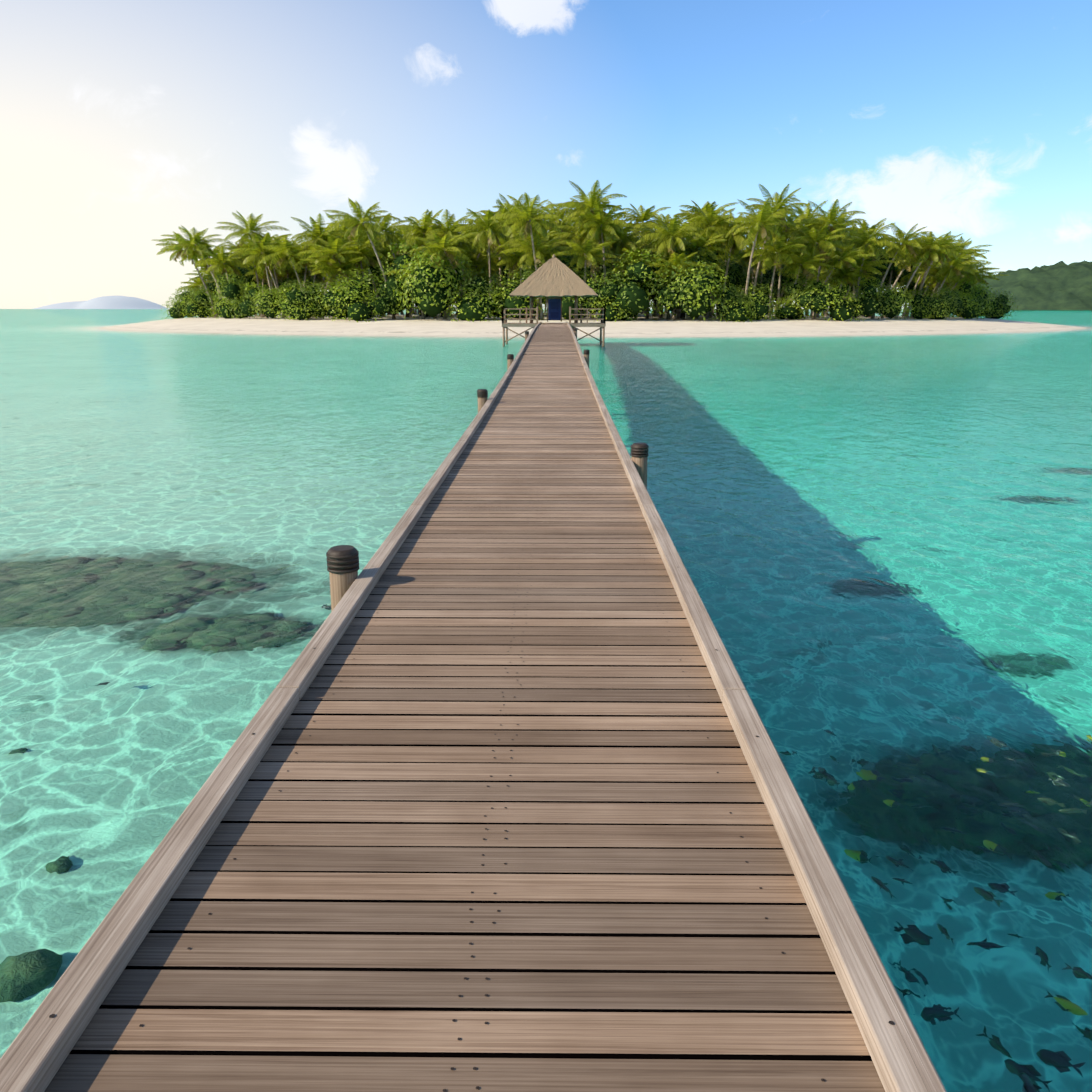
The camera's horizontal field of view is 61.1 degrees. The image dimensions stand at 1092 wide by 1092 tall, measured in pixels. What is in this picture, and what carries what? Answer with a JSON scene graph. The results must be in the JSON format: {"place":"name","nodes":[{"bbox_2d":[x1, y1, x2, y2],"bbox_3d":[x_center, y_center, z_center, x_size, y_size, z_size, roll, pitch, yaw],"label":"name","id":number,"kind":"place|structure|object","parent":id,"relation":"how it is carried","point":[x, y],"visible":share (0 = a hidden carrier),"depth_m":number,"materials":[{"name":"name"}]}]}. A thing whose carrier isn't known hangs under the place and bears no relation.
{"place":"outdoors","nodes":[
{"label":"outdoors","id":0,"kind":"place"},
{"bbox_2d":[34,296,168,308],"bbox_3d":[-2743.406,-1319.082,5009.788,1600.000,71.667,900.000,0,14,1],"label":"hill","id":1,"kind":"structure","parent":0,"point":[114,302],"depth_m":4742.73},
{"bbox_2d":[204,257,266,293],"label":"bush","id":2,"kind":"object","parent":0,"point":[243,271],"visible":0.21,"depth_m":145.26,"materials":[{"name":"green plant"}]},
{"bbox_2d":[0,309,1091,1091],"bbox_3d":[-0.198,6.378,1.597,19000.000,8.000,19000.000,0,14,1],"label":"sea water","id":3,"kind":"structure","parent":0,"point":[882,543],"depth_m":9.07,"materials":[{"name":"teal liquid"}]},
{"bbox_2d":[326,328,648,610],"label":"pier piles","id":4,"kind":"object","parent":3,"relation":"in","point":[342,565],"visible":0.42,"depth_m":5.68,"materials":[{"name":"brown wood"}]},
{"bbox_2d":[0,322,945,1091],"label":"beams","id":5,"kind":"structure","parent":4,"relation":"on","point":[36,1054],"depth_m":2.79,"materials":[{"name":"brown wood"}]},
{"bbox_2d":[44,323,884,1091],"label":"pier deck","id":6,"kind":"structure","parent":5,"relation":"on","point":[496,819],"depth_m":2.89,"materials":[{"name":"brown wood"}]},
{"bbox_2d":[502,295,605,345],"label":"hut frame","id":7,"kind":"object","parent":3,"relation":"in","point":[554,308],"visible":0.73,"depth_m":65.46,"materials":[{"name":"brown wood"}]},
{"bbox_2d":[509,254,597,296],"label":"thatched roof","id":8,"kind":"structure","parent":7,"relation":"on","point":[553,276],"depth_m":64.87,"materials":[{"name":"beige wicker"}]},
{"bbox_2d":[0,0,1091,308],"label":"sky","id":9,"kind":"structure","parent":0,"point":[125,124],"materials":[{"name":"blue"}]},
{"bbox_2d":[99,312,1084,336],"bbox_3d":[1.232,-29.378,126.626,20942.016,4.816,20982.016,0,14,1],"label":"sand ground","id":10,"kind":"structure","parent":0,"point":[639,326],"depth_m":104.58,"materials":[{"name":"beige sand"}]},
{"bbox_2d":[151,231,216,316],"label":"palm","id":11,"kind":"object","parent":10,"relation":"on","point":[179,251],"visible":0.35,"depth_m":138.68,"materials":[{"name":"green"}]},
{"bbox_2d":[161,285,217,318],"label":"bush","id":12,"kind":"object","parent":10,"relation":"on","point":[188,304],"visible":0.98,"depth_m":136.49,"materials":[{"name":"green plant"}]},
{"bbox_2d":[161,225,232,293],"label":"palm","id":13,"kind":"object","parent":10,"relation":"on","point":[196,241],"visible":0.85,"depth_m":131.46,"materials":[{"name":"green plant"}]},
{"bbox_2d":[177,278,219,316],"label":"palm","id":14,"kind":"object","parent":10,"relation":"on","point":[196,283],"visible":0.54,"depth_m":147.18,"materials":[{"name":"green"}]},
{"bbox_2d":[181,238,231,317],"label":"palm","id":15,"kind":"object","parent":10,"relation":"on","point":[204,266],"visible":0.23,"depth_m":134.24,"materials":[{"name":"green"}]},
{"bbox_2d":[195,246,251,279],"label":"palm","id":16,"kind":"object","parent":10,"relation":"on","point":[228,267],"visible":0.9,"depth_m":130.03,"materials":[{"name":"green plant"}]},
{"bbox_2d":[205,273,260,318],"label":"bush","id":17,"kind":"object","parent":10,"relation":"on","point":[230,290],"visible":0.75,"depth_m":126.60,"materials":[{"name":"green plant"}]},
{"bbox_2d":[215,212,287,317],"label":"palm","id":18,"kind":"object","parent":10,"relation":"on","point":[250,230],"visible":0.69,"depth_m":126.06,"materials":[{"name":"green plant"}]},
{"bbox_2d":[228,232,289,317],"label":"palm","id":19,"kind":"object","parent":10,"relation":"on","point":[256,257],"visible":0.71,"depth_m":124.35,"materials":[{"name":"green plant"}]},
{"bbox_2d":[231,281,288,318],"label":"bush","id":20,"kind":"object","parent":10,"relation":"on","point":[249,307],"visible":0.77,"depth_m":122.61,"materials":[{"name":"green plant"}]},
{"bbox_2d":[246,252,291,316],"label":"palm","id":21,"kind":"object","parent":10,"relation":"on","point":[283,272],"visible":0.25,"depth_m":133.44,"materials":[{"name":"green"}]},
{"bbox_2d":[259,236,313,291],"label":"palm","id":22,"kind":"object","parent":10,"relation":"on","point":[283,256],"visible":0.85,"depth_m":120.59,"materials":[{"name":"green plant"}]},
{"bbox_2d":[266,273,323,294],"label":"bush","id":23,"kind":"object","parent":10,"relation":"on","point":[294,277],"visible":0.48,"depth_m":137.22,"materials":[{"name":"green plant"}]},
{"bbox_2d":[269,279,330,319],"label":"bush","id":24,"kind":"object","parent":10,"relation":"on","point":[297,304],"visible":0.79,"depth_m":116.14,"materials":[{"name":"green plant"}]},
{"bbox_2d":[294,247,342,285],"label":"palm","id":25,"kind":"object","parent":10,"relation":"on","point":[305,261],"visible":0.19,"depth_m":120.22,"materials":[{"name":"green"}]},
{"bbox_2d":[291,213,347,318],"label":"palm","id":26,"kind":"object","parent":10,"relation":"on","point":[317,231],"visible":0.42,"depth_m":121.26,"materials":[{"name":"green plant"}]},
{"bbox_2d":[299,250,360,283],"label":"palm","id":27,"kind":"object","parent":10,"relation":"on","point":[321,263],"visible":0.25,"depth_m":117.81,"materials":[{"name":"green"}]},
{"bbox_2d":[297,236,370,268],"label":"palm","id":28,"kind":"object","parent":10,"relation":"on","point":[336,246],"visible":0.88,"depth_m":115.70,"materials":[{"name":"green plant"}]},
{"bbox_2d":[309,257,370,318],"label":"palm","id":29,"kind":"object","parent":10,"relation":"on","point":[336,271],"visible":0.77,"depth_m":116.19,"materials":[{"name":"green plant"}]},
{"bbox_2d":[323,220,387,317],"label":"palm","id":30,"kind":"object","parent":10,"relation":"on","point":[343,233],"visible":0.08,"depth_m":121.78,"materials":[{"name":"green"}]},
{"bbox_2d":[311,266,403,321],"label":"bush","id":31,"kind":"object","parent":10,"relation":"on","point":[346,300],"visible":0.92,"depth_m":112.76,"materials":[{"name":"green plant"}]},
{"bbox_2d":[330,234,387,302],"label":"palm","id":32,"kind":"object","parent":10,"relation":"on","point":[366,251],"visible":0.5,"depth_m":119.16,"materials":[{"name":"green plant"}]},
{"bbox_2d":[323,197,402,318],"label":"palm","id":33,"kind":"object","parent":10,"relation":"on","point":[365,224],"visible":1,"depth_m":113.35,"materials":[{"name":"green plant"}]},
{"bbox_2d":[334,257,393,316],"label":"tree","id":34,"kind":"object","parent":10,"relation":"on","point":[374,269],"visible":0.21,"depth_m":129.87,"materials":[{"name":"green plant"}]},
{"bbox_2d":[364,213,411,316],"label":"palm","id":35,"kind":"object","parent":10,"relation":"on","point":[388,231],"visible":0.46,"depth_m":129.07,"materials":[{"name":"green plant"}]},
{"bbox_2d":[393,209,442,317],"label":"palm","id":36,"kind":"object","parent":10,"relation":"on","point":[426,218],"visible":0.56,"depth_m":121.81,"materials":[{"name":"green plant"}]},
{"bbox_2d":[364,239,476,318],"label":"bush","id":37,"kind":"object","parent":10,"relation":"on","point":[428,288],"visible":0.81,"depth_m":110.56,"materials":[{"name":"green plant"}]},
{"bbox_2d":[407,232,476,295],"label":"palm","id":38,"kind":"object","parent":10,"relation":"on","point":[438,243],"visible":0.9,"depth_m":109.67,"materials":[{"name":"green plant"}]},
{"bbox_2d":[423,209,475,318],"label":"palm","id":39,"kind":"object","parent":10,"relation":"on","point":[449,227],"visible":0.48,"depth_m":119.88,"materials":[{"name":"green plant"}]},
{"bbox_2d":[464,253,501,280],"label":"bush","id":40,"kind":"object","parent":10,"relation":"on","point":[482,264],"visible":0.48,"depth_m":133.15,"materials":[{"name":"green"}]},
{"bbox_2d":[452,208,517,318],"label":"palm","id":41,"kind":"object","parent":10,"relation":"on","point":[492,231],"visible":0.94,"depth_m":115.39,"materials":[{"name":"green plant"}]},
{"bbox_2d":[443,267,546,321],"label":"bush","id":42,"kind":"object","parent":10,"relation":"on","point":[478,303],"visible":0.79,"depth_m":110.56,"materials":[{"name":"green plant"}]},
{"bbox_2d":[486,239,524,286],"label":"palm","id":43,"kind":"object","parent":10,"relation":"on","point":[505,247],"visible":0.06,"depth_m":125.14,"materials":[{"name":"green"}]},
{"bbox_2d":[484,245,537,283],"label":"palm","id":44,"kind":"object","parent":10,"relation":"on","point":[513,263],"visible":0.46,"depth_m":117.23,"materials":[{"name":"green plant"}]},
{"bbox_2d":[488,192,569,319],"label":"palm","id":45,"kind":"object","parent":10,"relation":"on","point":[528,211],"visible":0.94,"depth_m":106.62,"materials":[{"name":"green plant"}]},
{"bbox_2d":[499,236,567,318],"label":"palm","id":46,"kind":"object","parent":10,"relation":"on","point":[539,253],"visible":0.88,"depth_m":110.09,"materials":[{"name":"green plant"}]},
{"bbox_2d":[504,227,567,318],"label":"palm","id":47,"kind":"object","parent":10,"relation":"on","point":[542,237],"visible":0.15,"depth_m":113.87,"materials":[{"name":"green"}]},
{"bbox_2d":[538,201,574,247],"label":"palm","id":48,"kind":"object","parent":10,"relation":"on","point":[559,213],"visible":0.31,"depth_m":126.23,"materials":[{"name":"green"}]},
{"bbox_2d":[520,250,593,297],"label":"palm tree","id":49,"kind":"object","parent":10,"relation":"on","point":[561,259],"visible":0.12,"depth_m":112.65,"materials":[{"name":"green plant"}]},
{"bbox_2d":[551,216,604,315],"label":"palm","id":50,"kind":"object","parent":10,"relation":"on","point":[583,240],"visible":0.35,"depth_m":115.32,"materials":[{"name":"green"}]},
{"bbox_2d":[548,239,618,317],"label":"palm","id":51,"kind":"object","parent":10,"relation":"on","point":[587,250],"visible":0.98,"depth_m":109.19,"materials":[{"name":"green plant"}]},
{"bbox_2d":[556,243,622,316],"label":"tree","id":52,"kind":"object","parent":10,"relation":"on","point":[608,267],"visible":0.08,"depth_m":124.79,"materials":[{"name":"green plant"}]},
{"bbox_2d":[543,270,640,321],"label":"bush","id":53,"kind":"object","parent":10,"relation":"on","point":[608,294],"visible":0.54,"depth_m":109.07,"materials":[{"name":"green plant"}]},
{"bbox_2d":[559,180,626,317],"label":"palm","id":54,"kind":"object","parent":10,"relation":"on","point":[588,205],"visible":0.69,"depth_m":112.42,"materials":[{"name":"green plant"}]},
{"bbox_2d":[565,200,628,283],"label":"palm","id":55,"kind":"object","parent":10,"relation":"on","point":[598,231],"visible":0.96,"depth_m":111.17,"materials":[{"name":"green plant"}]},
{"bbox_2d":[601,221,648,266],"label":"palm","id":56,"kind":"object","parent":10,"relation":"on","point":[626,240],"visible":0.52,"depth_m":126.31,"materials":[{"name":"green plant"}]},
{"bbox_2d":[598,267,651,291],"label":"tree","id":57,"kind":"object","parent":10,"relation":"on","point":[624,277],"visible":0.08,"depth_m":114.53,"materials":[{"name":"green plant"}]},
{"bbox_2d":[605,246,662,318],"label":"palm","id":58,"kind":"object","parent":10,"relation":"on","point":[634,257],"visible":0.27,"depth_m":113.45,"materials":[{"name":"green"}]},
{"bbox_2d":[615,204,670,240],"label":"palm","id":59,"kind":"object","parent":10,"relation":"on","point":[643,216],"visible":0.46,"depth_m":138.14,"materials":[{"name":"green plant"}]},
{"bbox_2d":[629,224,683,318],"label":"palm","id":60,"kind":"object","parent":10,"relation":"on","point":[650,230],"visible":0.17,"depth_m":116.83,"materials":[{"name":"green"}]},
{"bbox_2d":[595,247,730,320],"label":"bush","id":61,"kind":"object","parent":10,"relation":"on","point":[688,293],"visible":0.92,"depth_m":108.26,"materials":[{"name":"green plant"}]},
{"bbox_2d":[641,212,693,317],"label":"palm","id":62,"kind":"object","parent":10,"relation":"on","point":[666,220],"visible":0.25,"depth_m":124.11,"materials":[{"name":"green"}]},
{"bbox_2d":[636,215,704,318],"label":"palm","id":63,"kind":"object","parent":10,"relation":"on","point":[666,242],"visible":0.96,"depth_m":111.34,"materials":[{"name":"green plant"}]},
{"bbox_2d":[646,252,710,319],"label":"palm","id":64,"kind":"object","parent":10,"relation":"on","point":[677,259],"visible":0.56,"depth_m":109.97,"materials":[{"name":"green plant"}]},
{"bbox_2d":[644,237,729,318],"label":"tree","id":65,"kind":"object","parent":10,"relation":"on","point":[682,315],"visible":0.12,"depth_m":115.09,"materials":[{"name":"green plant"}]},
{"bbox_2d":[665,246,734,318],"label":"palm","id":66,"kind":"object","parent":10,"relation":"on","point":[711,264],"visible":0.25,"depth_m":114.70,"materials":[{"name":"green"}]},
{"bbox_2d":[676,233,731,318],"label":"palm","id":67,"kind":"object","parent":10,"relation":"on","point":[699,243],"visible":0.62,"depth_m":114.25,"materials":[{"name":"green plant"}]},
{"bbox_2d":[673,200,735,317],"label":"palm","id":68,"kind":"object","parent":10,"relation":"on","point":[696,213],"visible":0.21,"depth_m":122.74,"materials":[{"name":"green"}]},
{"bbox_2d":[685,206,741,318],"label":"palm","id":69,"kind":"object","parent":10,"relation":"on","point":[709,219],"visible":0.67,"depth_m":117.27,"materials":[{"name":"green plant"}]},
{"bbox_2d":[706,213,754,318],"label":"palm","id":70,"kind":"object","parent":10,"relation":"on","point":[732,242],"visible":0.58,"depth_m":116.85,"materials":[{"name":"green plant"}]},
{"bbox_2d":[708,255,759,315],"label":"bush","id":71,"kind":"object","parent":10,"relation":"on","point":[737,277],"visible":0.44,"depth_m":120.69,"materials":[{"name":"green plant"}]},
{"bbox_2d":[710,283,781,321],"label":"bush","id":72,"kind":"object","parent":10,"relation":"on","point":[750,306],"visible":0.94,"depth_m":110.80,"materials":[{"name":"green plant"}]},
{"bbox_2d":[722,239,775,283],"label":"palm","id":73,"kind":"object","parent":10,"relation":"on","point":[748,258],"visible":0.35,"depth_m":125.79,"materials":[{"name":"green"}]},
{"bbox_2d":[725,198,794,295],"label":"palm","id":74,"kind":"object","parent":10,"relation":"on","point":[764,215],"visible":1,"depth_m":108.42,"materials":[{"name":"green plant"}]},
{"bbox_2d":[741,184,808,294],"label":"palm","id":75,"kind":"object","parent":10,"relation":"on","point":[776,200],"visible":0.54,"depth_m":112.02,"materials":[{"name":"green plant"}]},
{"bbox_2d":[742,234,810,318],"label":"palm","id":76,"kind":"object","parent":10,"relation":"on","point":[770,256],"visible":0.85,"depth_m":112.40,"materials":[{"name":"green plant"}]},
{"bbox_2d":[750,263,814,303],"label":"tree","id":77,"kind":"object","parent":10,"relation":"on","point":[766,277],"visible":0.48,"depth_m":121.39,"materials":[{"name":"green plant"}]},
{"bbox_2d":[761,214,810,318],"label":"palm","id":78,"kind":"object","parent":10,"relation":"on","point":[775,238],"visible":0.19,"depth_m":117.80,"materials":[{"name":"green"}]},
{"bbox_2d":[762,252,833,318],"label":"palm","id":79,"kind":"object","parent":10,"relation":"on","point":[801,264],"visible":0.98,"depth_m":113.07,"materials":[{"name":"green plant"}]},
{"bbox_2d":[782,200,836,303],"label":"palm","id":80,"kind":"object","parent":10,"relation":"on","point":[806,212],"visible":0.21,"depth_m":135.67,"materials":[{"name":"green"}]},
{"bbox_2d":[777,224,848,285],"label":"palm","id":81,"kind":"object","parent":10,"relation":"on","point":[820,237],"visible":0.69,"depth_m":113.60,"materials":[{"name":"green plant"}]},
{"bbox_2d":[769,272,865,321],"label":"bush","id":82,"kind":"object","parent":10,"relation":"on","point":[817,297],"visible":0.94,"depth_m":113.93,"materials":[{"name":"green plant"}]},
{"bbox_2d":[796,199,864,318],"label":"palm","id":83,"kind":"object","parent":10,"relation":"on","point":[833,218],"visible":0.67,"depth_m":115.62,"materials":[{"name":"green plant"}]},
{"bbox_2d":[812,244,875,318],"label":"palm","id":84,"kind":"object","parent":10,"relation":"on","point":[846,256],"visible":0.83,"depth_m":114.97,"materials":[{"name":"green plant"}]},
{"bbox_2d":[811,264,876,318],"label":"palm","id":85,"kind":"object","parent":10,"relation":"on","point":[847,279],"visible":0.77,"depth_m":118.78,"materials":[{"name":"green plant"}]},
{"bbox_2d":[826,254,898,299],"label":"palm","id":86,"kind":"object","parent":10,"relation":"on","point":[872,269],"visible":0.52,"depth_m":118.80,"materials":[{"name":"green plant"}]},
{"bbox_2d":[834,223,899,318],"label":"palm","id":87,"kind":"object","parent":10,"relation":"on","point":[873,239],"visible":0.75,"depth_m":117.55,"materials":[{"name":"green plant"}]},
{"bbox_2d":[832,247,921,317],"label":"palm tree","id":88,"kind":"object","parent":10,"relation":"on","point":[893,268],"visible":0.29,"depth_m":130.97,"materials":[{"name":"green plant"}]},
{"bbox_2d":[841,278,913,318],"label":"bush","id":89,"kind":"object","parent":10,"relation":"on","point":[888,302],"visible":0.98,"depth_m":118.64,"materials":[{"name":"green plant"}]},
{"bbox_2d":[871,223,939,318],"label":"palm","id":90,"kind":"object","parent":10,"relation":"on","point":[903,247],"visible":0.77,"depth_m":119.89,"materials":[{"name":"green plant"}]},
{"bbox_2d":[881,237,941,317],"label":"palm","id":91,"kind":"object","parent":10,"relation":"on","point":[904,264],"visible":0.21,"depth_m":125.56,"materials":[{"name":"green"}]},
{"bbox_2d":[894,280,934,303],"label":"tree","id":92,"kind":"object","parent":10,"relation":"on","point":[911,286],"visible":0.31,"depth_m":147.99,"materials":[{"name":"green plant"}]},
{"bbox_2d":[894,231,965,318],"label":"palm","id":93,"kind":"object","parent":10,"relation":"on","point":[924,254],"visible":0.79,"depth_m":119.94,"materials":[{"name":"green plant"}]},
{"bbox_2d":[904,286,962,318],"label":"bush","id":94,"kind":"object","parent":10,"relation":"on","point":[940,307],"visible":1,"depth_m":123.77,"materials":[{"name":"green plant"}]},
{"bbox_2d":[905,231,968,318],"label":"palm","id":95,"kind":"object","parent":10,"relation":"on","point":[944,252],"visible":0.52,"depth_m":121.64,"materials":[{"name":"green plant"}]},
{"bbox_2d":[908,262,967,292],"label":"palm","id":96,"kind":"object","parent":10,"relation":"on","point":[932,278],"visible":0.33,"depth_m":132.54,"materials":[{"name":"green"}]},
{"bbox_2d":[924,283,983,319],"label":"bush","id":97,"kind":"object","parent":10,"relation":"on","point":[967,312],"visible":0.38,"depth_m":129.81,"materials":[{"name":"green plant"}]},
{"bbox_2d":[919,253,990,298],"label":"palm","id":98,"kind":"object","parent":10,"relation":"on","point":[949,268],"visible":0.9,"depth_m":127.21,"materials":[{"name":"green plant"}]},
{"bbox_2d":[931,236,991,295],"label":"palm","id":99,"kind":"object","parent":10,"relation":"on","point":[975,253],"visible":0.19,"depth_m":134.63,"materials":[{"name":"green"}]},
{"bbox_2d":[943,274,996,317],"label":"bush","id":100,"kind":"object","parent":10,"relation":"on","point":[980,294],"visible":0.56,"depth_m":136.01,"materials":[{"name":"green plant"}]},
{"bbox_2d":[951,260,999,289],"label":"palm","id":101,"kind":"object","parent":10,"relation":"on","point":[977,273],"visible":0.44,"depth_m":134.99,"materials":[{"name":"green"}]},
{"bbox_2d":[957,289,1020,319],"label":"bush","id":102,"kind":"object","parent":10,"relation":"on","point":[1002,306],"visible":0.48,"depth_m":142.23,"materials":[{"name":"green plant"}]},
{"bbox_2d":[910,260,1091,309],"bbox_3d":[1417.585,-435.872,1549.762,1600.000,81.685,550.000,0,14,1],"label":"hill","id":103,"kind":"structure","parent":0,"point":[1061,285],"depth_m":1397.42,"materials":[{"name":"green plant"}]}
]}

